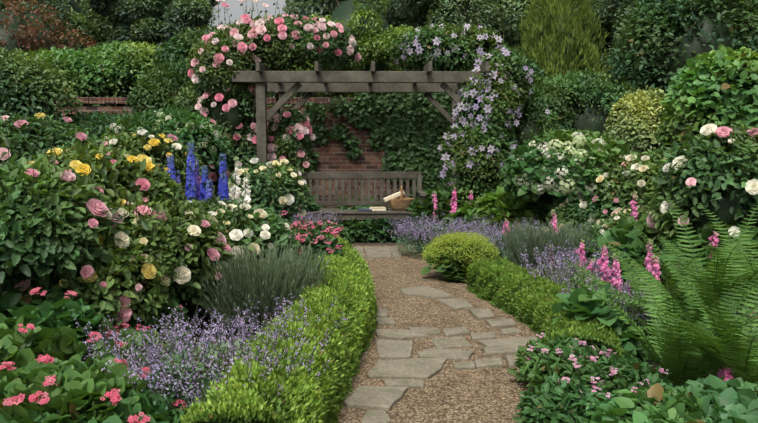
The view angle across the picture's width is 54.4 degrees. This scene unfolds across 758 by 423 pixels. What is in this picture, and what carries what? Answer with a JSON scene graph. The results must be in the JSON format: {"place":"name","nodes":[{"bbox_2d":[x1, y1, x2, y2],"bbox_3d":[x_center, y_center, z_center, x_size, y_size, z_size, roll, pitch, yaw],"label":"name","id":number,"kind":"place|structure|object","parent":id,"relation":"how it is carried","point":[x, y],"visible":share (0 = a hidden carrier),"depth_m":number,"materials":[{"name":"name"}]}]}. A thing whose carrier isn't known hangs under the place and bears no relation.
{"place":"outdoors","nodes":[
{"label":"outdoors","id":0,"kind":"place"},
{"bbox_2d":[0,117,109,268],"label":"rose shoots","id":1,"kind":"object","parent":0,"point":[7,143],"visible":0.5,"depth_m":4.27,"materials":[{"name":"green plant"}]},
{"bbox_2d":[22,92,87,141],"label":"rose shoots","id":2,"kind":"object","parent":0,"point":[60,107],"visible":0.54,"depth_m":6.76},
{"bbox_2d":[0,116,145,191],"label":"yellow rose shoots","id":3,"kind":"object","parent":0,"point":[53,157],"visible":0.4,"depth_m":5.22,"materials":[{"name":"plant"}]},
{"bbox_2d":[86,195,152,313],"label":"low rose shoots","id":4,"kind":"object","parent":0,"point":[143,223],"visible":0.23,"depth_m":4.93,"materials":[{"name":"green plant"}]},
{"bbox_2d":[73,102,184,166],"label":"rose shoots","id":5,"kind":"object","parent":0,"point":[147,135],"visible":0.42,"depth_m":7.41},
{"bbox_2d":[89,155,207,270],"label":"rose shoots","id":6,"kind":"object","parent":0,"point":[131,198],"visible":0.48,"depth_m":5.13,"materials":[{"name":"green plant"}]},
{"bbox_2d":[188,186,265,248],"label":"rose cream shoots","id":7,"kind":"object","parent":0,"point":[234,209],"visible":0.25,"depth_m":5.99,"materials":[{"name":"green plant"}]},
{"bbox_2d":[206,0,290,31],"label":"sky","id":8,"kind":"structure","parent":0,"point":[234,8],"materials":[{"name":"white"}]},
{"bbox_2d":[51,97,446,207],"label":"brick wall","id":9,"kind":"structure","parent":0,"point":[332,156],"depth_m":13.24,"materials":[{"name":"brown brick"}]},
{"bbox_2d":[207,93,533,198],"bbox_3d":[4.753,-1.087,13.332,18.874,2.329,0.192,0,6,-2],"label":"ivy","id":10,"kind":"object","parent":9,"relation":"attached to","point":[410,114],"visible":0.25,"depth_m":13.13,"materials":[{"name":"green plant"}]},
{"bbox_2d":[227,151,300,185],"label":"white rose shoots","id":11,"kind":"object","parent":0,"point":[259,160],"visible":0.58,"depth_m":8.35,"materials":[{"name":"plant"}]},
{"bbox_2d":[267,69,302,105],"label":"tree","id":12,"kind":"object","parent":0,"point":[274,97],"depth_m":45.24,"materials":[{"name":"green plant"}]},
{"bbox_2d":[337,245,551,422],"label":"gravel path","id":13,"kind":"structure","parent":0,"point":[448,393],"depth_m":4.85,"materials":[{"name":"brown gravel"}]},
{"bbox_2d":[344,247,538,422],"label":"flagstones","id":14,"kind":"object","parent":13,"relation":"on","point":[399,370],"visible":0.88,"depth_m":4.99,"materials":[{"name":"grey stone"}]},
{"bbox_2d":[159,241,757,387],"bbox_3d":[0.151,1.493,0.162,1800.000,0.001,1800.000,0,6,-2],"label":"ground","id":15,"kind":"structure","parent":0,"point":[206,319],"depth_m":5.57,"materials":[{"name":"soil"}]},
{"bbox_2d":[0,47,82,129],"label":"shrub","id":16,"kind":"object","parent":15,"relation":"on","point":[29,84],"visible":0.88,"depth_m":10.30,"materials":[{"name":"green plant"}]},
{"bbox_2d":[0,0,83,50],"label":"tree","id":17,"kind":"object","parent":15,"relation":"on","point":[61,15],"visible":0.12,"depth_m":23.10,"materials":[{"name":"plant"}]},
{"bbox_2d":[0,0,95,52],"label":"copper tree","id":18,"kind":"object","parent":15,"relation":"on","point":[23,31],"visible":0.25,"depth_m":14.81,"materials":[{"name":"brown plant"}]},
{"bbox_2d":[0,112,112,164],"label":"rose bush","id":19,"kind":"object","parent":15,"relation":"on","point":[35,134],"depth_m":6.59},
{"bbox_2d":[0,154,130,306],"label":"rose","id":20,"kind":"object","parent":15,"relation":"on","point":[43,230],"depth_m":4.37,"materials":[{"name":"green plant"}]},
{"bbox_2d":[26,45,133,105],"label":"shrub","id":21,"kind":"object","parent":15,"relation":"on","point":[69,63],"visible":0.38,"depth_m":13.99,"materials":[{"name":"green plant"}]},
{"bbox_2d":[0,223,174,330],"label":"rose","id":22,"kind":"object","parent":15,"relation":"on","point":[119,276],"depth_m":4.62,"materials":[{"name":"green plant"}]},
{"bbox_2d":[49,110,128,144],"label":"shrub","id":23,"kind":"object","parent":15,"relation":"on","point":[95,123],"visible":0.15,"depth_m":10.95,"materials":[{"name":"green plant"}]},
{"bbox_2d":[0,282,190,422],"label":"pelargoniums","id":24,"kind":"object","parent":15,"relation":"on","point":[78,391],"depth_m":3.64,"materials":[{"name":"green plant"}]},
{"bbox_2d":[19,140,189,218],"bbox_3d":[-2.150,0.027,5.540,1.475,1.121,1.097,-3,7,-28],"label":"yellow rose","id":25,"kind":"object","parent":15,"relation":"on","point":[167,186],"depth_m":5.46,"materials":[{"name":"plant"}]},
{"bbox_2d":[25,0,216,49],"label":"tree","id":26,"kind":"object","parent":15,"relation":"on","point":[93,24],"depth_m":26.48,"materials":[{"name":"green plant"}]},
{"bbox_2d":[83,39,172,105],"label":"shrub","id":27,"kind":"object","parent":15,"relation":"on","point":[133,60],"visible":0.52,"depth_m":14.36,"materials":[{"name":"green plant"}]},
{"bbox_2d":[93,129,209,195],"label":"rose bush","id":28,"kind":"object","parent":15,"relation":"on","point":[132,144],"depth_m":7.54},
{"bbox_2d":[88,0,220,46],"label":"tree","id":29,"kind":"object","parent":15,"relation":"on","point":[155,22],"visible":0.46,"depth_m":23.91,"materials":[{"name":"green plant"}]},
{"bbox_2d":[74,305,249,397],"bbox_3d":[-1.239,0.834,4.090,0.999,0.583,0.977,0,6,-2],"label":"catmint","id":30,"kind":"object","parent":15,"relation":"on","point":[155,334],"depth_m":4.05,"materials":[{"name":"purple plant"}]},
{"bbox_2d":[97,105,234,177],"bbox_3d":[-2.729,-0.430,9.364,1.763,1.845,1.150,0,6,-2],"label":"viburnum","id":31,"kind":"object","parent":15,"relation":"on","point":[145,120],"depth_m":9.16,"materials":[{"name":"green plant"}]},
{"bbox_2d":[104,193,234,312],"bbox_3d":[-1.779,0.402,5.294,1.435,1.074,0.967,0,6,-2],"label":"rose","id":32,"kind":"object","parent":15,"relation":"on","point":[159,234],"depth_m":5.16,"materials":[{"name":"green plant"}]},
{"bbox_2d":[125,56,251,124],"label":"shrub","id":33,"kind":"object","parent":15,"relation":"on","point":[162,82],"visible":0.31,"depth_m":11.47,"materials":[{"name":"green plant"}]},
{"bbox_2d":[167,142,229,201],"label":"delphiniums","id":34,"kind":"object","parent":15,"relation":"on","point":[193,181],"depth_m":6.41,"materials":[{"name":"blue plant"}]},
{"bbox_2d":[83,303,342,416],"bbox_3d":[-0.835,0.863,3.758,1.298,0.619,1.190,0,6,-2],"label":"catmint","id":35,"kind":"object","parent":15,"relation":"on","point":[205,380],"depth_m":3.67,"materials":[{"name":"purple plant"}]},
{"bbox_2d":[151,21,292,105],"bbox_3d":[-2.961,-2.668,14.082,2.690,1.943,1.777,-3,7,-24],"label":"shrub","id":36,"kind":"object","parent":15,"relation":"on","point":[176,46],"visible":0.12,"depth_m":13.78,"materials":[{"name":"green plant"}]},
{"bbox_2d":[185,195,300,271],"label":"white rose bush","id":37,"kind":"object","parent":15,"relation":"on","point":[279,233],"depth_m":6.05,"materials":[{"name":"plant"}]},
{"bbox_2d":[185,242,332,340],"bbox_3d":[-0.899,0.669,5.535,1.125,0.847,1.064,0,6,-2],"label":"lavender tuft","id":38,"kind":"object","parent":15,"relation":"on","point":[266,281],"visible":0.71,"depth_m":5.25,"materials":[{"name":"green plant"}]},
{"bbox_2d":[170,0,360,198],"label":"rambling rose","id":39,"kind":"object","parent":15,"relation":"on","point":[274,53],"depth_m":10.26,"materials":[{"name":"plant"}]},
{"bbox_2d":[220,158,311,223],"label":"rose","id":40,"kind":"object","parent":15,"relation":"on","point":[263,193],"depth_m":8.33,"materials":[{"name":"green plant"}]},
{"bbox_2d":[180,233,378,422],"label":"box hedge","id":41,"kind":"object","parent":15,"relation":"on","point":[303,397],"visible":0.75,"depth_m":3.87,"materials":[{"name":"green plant"}]},
{"bbox_2d":[213,294,348,368],"bbox_3d":[-0.597,0.802,4.422,0.830,0.570,0.816,0,6,-2],"label":"catmint","id":42,"kind":"object","parent":15,"relation":"on","point":[275,314],"depth_m":4.37,"materials":[{"name":"purple plant"}]},
{"bbox_2d":[277,211,352,266],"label":"pink flowers","id":43,"kind":"object","parent":15,"relation":"on","point":[312,235],"depth_m":6.99,"materials":[{"name":"pink plant"}]},
{"bbox_2d":[290,209,341,228],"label":"catmint","id":44,"kind":"object","parent":15,"relation":"on","point":[316,216],"depth_m":9.39,"materials":[{"name":"purple plant"}]},
{"bbox_2d":[281,0,407,105],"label":"tree","id":45,"kind":"object","parent":15,"relation":"on","point":[308,8],"visible":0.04,"depth_m":36.89,"materials":[{"name":"green plant"}]},
{"bbox_2d":[289,0,415,106],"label":"tree","id":46,"kind":"object","parent":15,"relation":"on","point":[367,26],"depth_m":17.61,"materials":[{"name":"green plant"}]},
{"bbox_2d":[313,188,392,207],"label":"wall ferns","id":47,"kind":"object","parent":15,"relation":"on","point":[339,199],"depth_m":12.84,"materials":[{"name":"green plant"}]},
{"bbox_2d":[301,171,425,224],"bbox_3d":[-0.228,-0.076,10.300,1.723,0.933,0.670,0,6,-2],"label":"bench","id":48,"kind":"object","parent":15,"relation":"on","point":[390,213],"visible":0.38,"depth_m":10.54,"materials":[{"name":"grey wood"}]},
{"bbox_2d":[358,191,404,210],"bbox_3d":[0.034,-0.149,10.189,0.657,0.275,0.166,-1,6,-10],"label":"book and secateurs","id":49,"kind":"object","parent":48,"relation":"on","point":[392,196],"visible":0.98,"depth_m":10.17,"materials":[{"name":"beige paper"}]},
{"bbox_2d":[389,185,413,210],"bbox_3d":[0.309,-0.188,10.238,0.365,0.347,0.284,0,6,-2],"label":"wicker basket","id":50,"kind":"object","parent":48,"relation":"on","point":[401,203],"visible":0.81,"depth_m":10.14,"materials":[{"name":"beige wicker"}]},
{"bbox_2d":[232,61,509,189],"bbox_3d":[-0.137,-0.949,11.461,3.779,2.416,3.400,0,6,-2],"label":"pergola","id":51,"kind":"object","parent":15,"relation":"on","point":[427,80],"visible":0.62,"depth_m":10.06,"materials":[{"name":"brown wood"}]},
{"bbox_2d":[383,213,482,257],"bbox_3d":[0.651,0.303,9.005,1.205,0.542,1.098,0,6,-2],"label":"catmint","id":52,"kind":"object","parent":15,"relation":"on","point":[420,245],"depth_m":8.85,"materials":[{"name":"purple plant"}]},
{"bbox_2d":[420,231,502,280],"bbox_3d":[0.854,0.484,7.539,0.878,0.566,0.608,0,6,-2],"label":"ladys mantle","id":53,"kind":"object","parent":15,"relation":"on","point":[449,269],"depth_m":7.43,"materials":[{"name":"green plant"}]},
{"bbox_2d":[177,186,757,422],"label":"plants","id":54,"kind":"object","parent":15,"relation":"on","point":[711,398],"visible":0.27,"depth_m":5.64,"materials":[{"name":"green plant"}]},
{"bbox_2d":[389,0,559,206],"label":"clematis","id":55,"kind":"object","parent":15,"relation":"on","point":[482,179],"depth_m":10.13,"materials":[{"name":"green plant"}]},
{"bbox_2d":[358,0,612,97],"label":"tree","id":56,"kind":"object","parent":15,"relation":"on","point":[494,11],"depth_m":27.11,"materials":[{"name":"green plant"}]},
{"bbox_2d":[448,216,522,243],"bbox_3d":[1.232,0.327,8.717,0.953,0.562,0.998,0,6,-2],"label":"catmint","id":57,"kind":"object","parent":15,"relation":"on","point":[474,226],"depth_m":8.64,"materials":[{"name":"purple plant"}]},
{"bbox_2d":[228,155,757,380],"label":"foxgloves","id":58,"kind":"object","parent":15,"relation":"on","point":[650,256],"depth_m":6.25,"materials":[{"name":"pink plant"}]},
{"bbox_2d":[445,53,547,93],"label":"shrub","id":59,"kind":"object","parent":15,"relation":"on","point":[538,69],"visible":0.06,"depth_m":14.90,"materials":[{"name":"green plant"}]},
{"bbox_2d":[460,215,580,262],"bbox_3d":[1.576,0.390,8.038,1.360,0.620,1.136,0,6,-2],"label":"catmint","id":60,"kind":"object","parent":15,"relation":"on","point":[499,246],"depth_m":8.01,"materials":[{"name":"purple plant"}]},
{"bbox_2d":[501,72,575,193],"bbox_3d":[2.483,-1.093,12.467,1.860,2.493,1.512,0,6,-2],"label":"shrub","id":61,"kind":"object","parent":15,"relation":"on","point":[566,119],"depth_m":11.98,"materials":[{"name":"green plant"}]},
{"bbox_2d":[465,257,623,359],"bbox_3d":[1.239,0.719,5.756,0.753,0.340,2.741,0,6,-2],"label":"box hedge","id":62,"kind":"object","parent":15,"relation":"on","point":[519,293],"visible":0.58,"depth_m":5.79,"materials":[{"name":"green plant"}]},
{"bbox_2d":[501,219,607,279],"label":"lavender tuft","id":63,"kind":"object","parent":15,"relation":"on","point":[557,238],"visible":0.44,"depth_m":6.97,"materials":[{"name":"green plant"}]},
{"bbox_2d":[516,0,609,89],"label":"conifer","id":64,"kind":"object","parent":15,"relation":"on","point":[558,48],"depth_m":16.67,"materials":[{"name":"green plant"}]},
{"bbox_2d":[499,127,637,205],"bbox_3d":[2.232,-0.465,8.520,1.689,1.040,1.090,2,7,19],"label":"hydrangea","id":65,"kind":"object","parent":15,"relation":"on","point":[513,167],"depth_m":8.24,"materials":[{"name":"green plant"}]},
{"bbox_2d":[517,239,628,289],"bbox_3d":[1.658,0.582,6.349,0.941,0.611,0.967,0,6,-2],"label":"catmint","id":66,"kind":"object","parent":15,"relation":"on","point":[559,274],"depth_m":6.22,"materials":[{"name":"purple plant"}]},
{"bbox_2d":[533,0,622,75],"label":"tree","id":67,"kind":"object","parent":15,"relation":"on","point":[609,37],"depth_m":30.12,"materials":[{"name":"green plant"}]},
{"bbox_2d":[543,191,619,231],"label":"rose","id":68,"kind":"object","parent":15,"relation":"on","point":[571,212],"depth_m":8.08,"materials":[{"name":"green plant"}]},
{"bbox_2d":[507,332,672,422],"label":"groundcover","id":69,"kind":"object","parent":15,"relation":"on","point":[542,372],"depth_m":3.79,"materials":[{"name":"green plant"}]},
{"bbox_2d":[546,67,663,133],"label":"shrub","id":70,"kind":"object","parent":15,"relation":"on","point":[588,97],"visible":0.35,"depth_m":12.17,"materials":[{"name":"green plant"}]},
{"bbox_2d":[583,206,650,245],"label":"rose","id":71,"kind":"object","parent":15,"relation":"on","point":[626,216],"depth_m":6.97,"materials":[{"name":"plant"}]},
{"bbox_2d":[557,269,676,343],"bbox_3d":[1.645,0.717,5.159,0.759,0.564,0.829,0,6,-2],"label":"catmint","id":72,"kind":"object","parent":15,"relation":"on","point":[637,314],"depth_m":4.99,"materials":[{"name":"purple plant"}]},
{"bbox_2d":[587,0,663,73],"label":"tree","id":73,"kind":"object","parent":15,"relation":"on","point":[623,6],"visible":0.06,"depth_m":27.45,"materials":[{"name":"green plant"}]},
{"bbox_2d":[603,8,652,79],"bbox_3d":[8.131,-3.265,20.969,3.242,4.982,3.474,0,6,-2],"label":"yew","id":74,"kind":"object","parent":15,"relation":"on","point":[606,63],"visible":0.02,"depth_m":20.96,"materials":[{"name":"green plant"}]},
{"bbox_2d":[584,146,675,229],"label":"rose","id":75,"kind":"object","parent":15,"relation":"on","point":[624,188],"depth_m":7.77,"materials":[{"name":"plant"}]},
{"bbox_2d":[603,84,665,154],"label":"shrub","id":76,"kind":"object","parent":15,"relation":"on","point":[633,118],"visible":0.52,"depth_m":9.91,"materials":[{"name":"yellow plant"}]},
{"bbox_2d":[550,198,757,387],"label":"ferns","id":77,"kind":"object","parent":15,"relation":"on","point":[713,327],"visible":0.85,"depth_m":4.17,"materials":[{"name":"green plant"}]},
{"bbox_2d":[606,0,757,95],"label":"tree","id":78,"kind":"object","parent":15,"relation":"on","point":[679,33],"visible":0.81,"depth_m":11.96,"materials":[{"name":"green plant"}]},
{"bbox_2d":[642,123,757,251],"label":"rose","id":79,"kind":"object","parent":15,"relation":"on","point":[721,192],"depth_m":5.86,"materials":[{"name":"green plant"}]},
{"bbox_2d":[649,0,755,40],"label":"tree","id":80,"kind":"object","parent":15,"relation":"on","point":[732,17],"depth_m":23.57,"materials":[{"name":"green plant"}]},
{"bbox_2d":[655,44,757,149],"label":"shrub","id":81,"kind":"object","parent":15,"relation":"on","point":[723,79],"visible":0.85,"depth_m":8.27,"materials":[{"name":"green plant"}]},
{"bbox_2d":[568,172,615,208],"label":"rose shoots","id":82,"kind":"object","parent":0,"point":[582,192],"visible":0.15,"depth_m":8.03,"materials":[{"name":"green plant"}]},
{"bbox_2d":[591,180,654,226],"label":"rose shoots","id":83,"kind":"object","parent":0,"point":[639,215],"visible":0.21,"depth_m":6.83,"materials":[{"name":"plant"}]},
{"bbox_2d":[588,124,693,212],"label":"rose shoots","id":84,"kind":"object","parent":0,"point":[660,151],"visible":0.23,"depth_m":7.81,"materials":[{"name":"plant"}]},
{"bbox_2d":[676,104,754,225],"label":"rose shoots","id":85,"kind":"object","parent":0,"point":[731,134],"visible":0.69,"depth_m":5.94,"materials":[{"name":"green plant"}]}
]}

